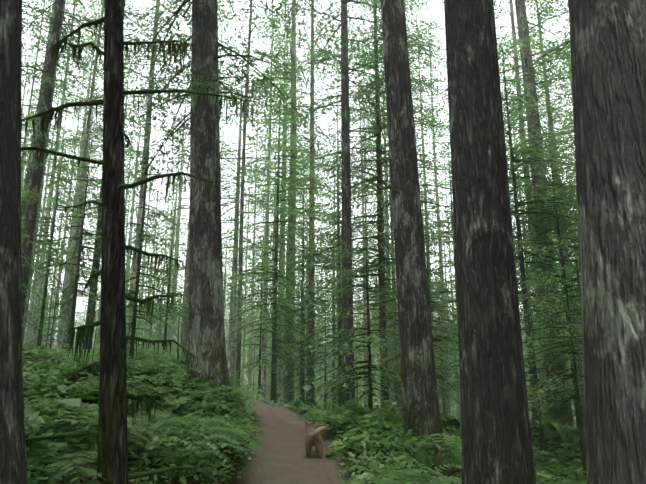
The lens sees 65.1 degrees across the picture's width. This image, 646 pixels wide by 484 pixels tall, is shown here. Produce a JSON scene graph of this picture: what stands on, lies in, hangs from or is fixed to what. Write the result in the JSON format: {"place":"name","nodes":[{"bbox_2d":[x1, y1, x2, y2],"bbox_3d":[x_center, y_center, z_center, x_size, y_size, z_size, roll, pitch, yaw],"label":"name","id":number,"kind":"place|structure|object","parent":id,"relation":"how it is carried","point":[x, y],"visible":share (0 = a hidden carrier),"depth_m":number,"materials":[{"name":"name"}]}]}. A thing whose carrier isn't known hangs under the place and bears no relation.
{"place":"outdoors","nodes":[
{"label":"outdoors","id":0,"kind":"place"},
{"bbox_2d":[21,0,579,369],"label":"sky","id":1,"kind":"structure","parent":0,"point":[433,14],"materials":[{"name":"white"}]},
{"bbox_2d":[22,348,581,483],"bbox_3d":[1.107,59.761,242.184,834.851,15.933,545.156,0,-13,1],"label":"terrain","id":2,"kind":"structure","parent":0,"point":[293,451],"depth_m":8.42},
{"bbox_2d":[192,399,360,483],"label":"fallen leaves","id":3,"kind":"object","parent":2,"relation":"on","point":[286,456],"visible":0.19,"depth_m":7.61,"materials":[{"name":"brown plant"}]},
{"bbox_2d":[21,0,583,415],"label":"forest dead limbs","id":4,"kind":"object","parent":2,"relation":"on","point":[218,57],"visible":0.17,"depth_m":30.57,"materials":[{"name":"wood"}]},
{"bbox_2d":[21,1,584,479],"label":"conifer branches","id":5,"kind":"object","parent":2,"relation":"on","point":[143,301],"visible":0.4,"depth_m":21.26,"materials":[{"name":"green plant"}]},
{"bbox_2d":[21,21,257,483],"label":"hanging moss","id":6,"kind":"object","parent":5,"relation":"hanging from","point":[81,337],"visible":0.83,"depth_m":4.80,"materials":[{"name":"green plant"}]},
{"bbox_2d":[22,343,586,483],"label":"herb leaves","id":7,"kind":"object","parent":2,"relation":"on","point":[40,412],"visible":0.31,"depth_m":8.55,"materials":[{"name":"green plant"}]},
{"bbox_2d":[22,343,586,483],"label":"ferns","id":8,"kind":"object","parent":2,"relation":"on","point":[91,472],"visible":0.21,"depth_m":7.26,"materials":[{"name":"green plant"}]},
{"bbox_2d":[306,395,311,405],"bbox_3d":[-0.843,9.548,29.884,0.421,0.980,0.405,-6,-14,24],"label":"tree stump","id":9,"kind":"object","parent":2,"relation":"on","point":[308,400],"visible":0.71,"depth_m":29.81,"materials":[{"name":"green plant"}]},
{"bbox_2d":[305,421,325,457],"bbox_3d":[-0.142,3.256,8.373,0.336,0.493,0.776,1,-13,-5],"label":"dog","id":10,"kind":"object","parent":2,"relation":"on","point":[313,437],"visible":0.98,"depth_m":8.09},
{"bbox_2d":[0,0,645,483],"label":"forest","id":11,"kind":"object","parent":2,"relation":"on","point":[608,64],"depth_m":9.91,"materials":[{"name":"green plant"}]},
{"bbox_2d":[413,449,455,483],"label":"rock","id":12,"kind":"object","parent":2,"relation":"on","point":[422,456],"visible":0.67,"depth_m":7.74,"materials":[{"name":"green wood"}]},
{"bbox_2d":[440,412,459,429],"bbox_3d":[5.104,7.969,22.280,0.575,1.032,4.866,0,-13,-1],"label":"fallen log","id":13,"kind":"object","parent":2,"relation":"on","point":[449,417],"visible":0.12,"depth_m":20.36,"materials":[{"name":"green plant"}]},
{"bbox_2d":[530,420,539,426],"bbox_3d":[7.555,6.956,18.748,1.507,0.759,0.869,0,-13,1],"label":"mossy mound","id":14,"kind":"object","parent":2,"relation":"on","point":[532,422],"visible":0.02,"depth_m":18.70,"materials":[{"name":"green plant"}]},
{"bbox_2d":[530,426,560,441],"bbox_3d":[7.792,6.921,18.293,0.981,0.472,1.686,4,-14,-19],"label":"mossy rock","id":15,"kind":"object","parent":2,"relation":"on","point":[548,435],"visible":0.4,"depth_m":17.69,"materials":[{"name":"green stone"}]}
]}

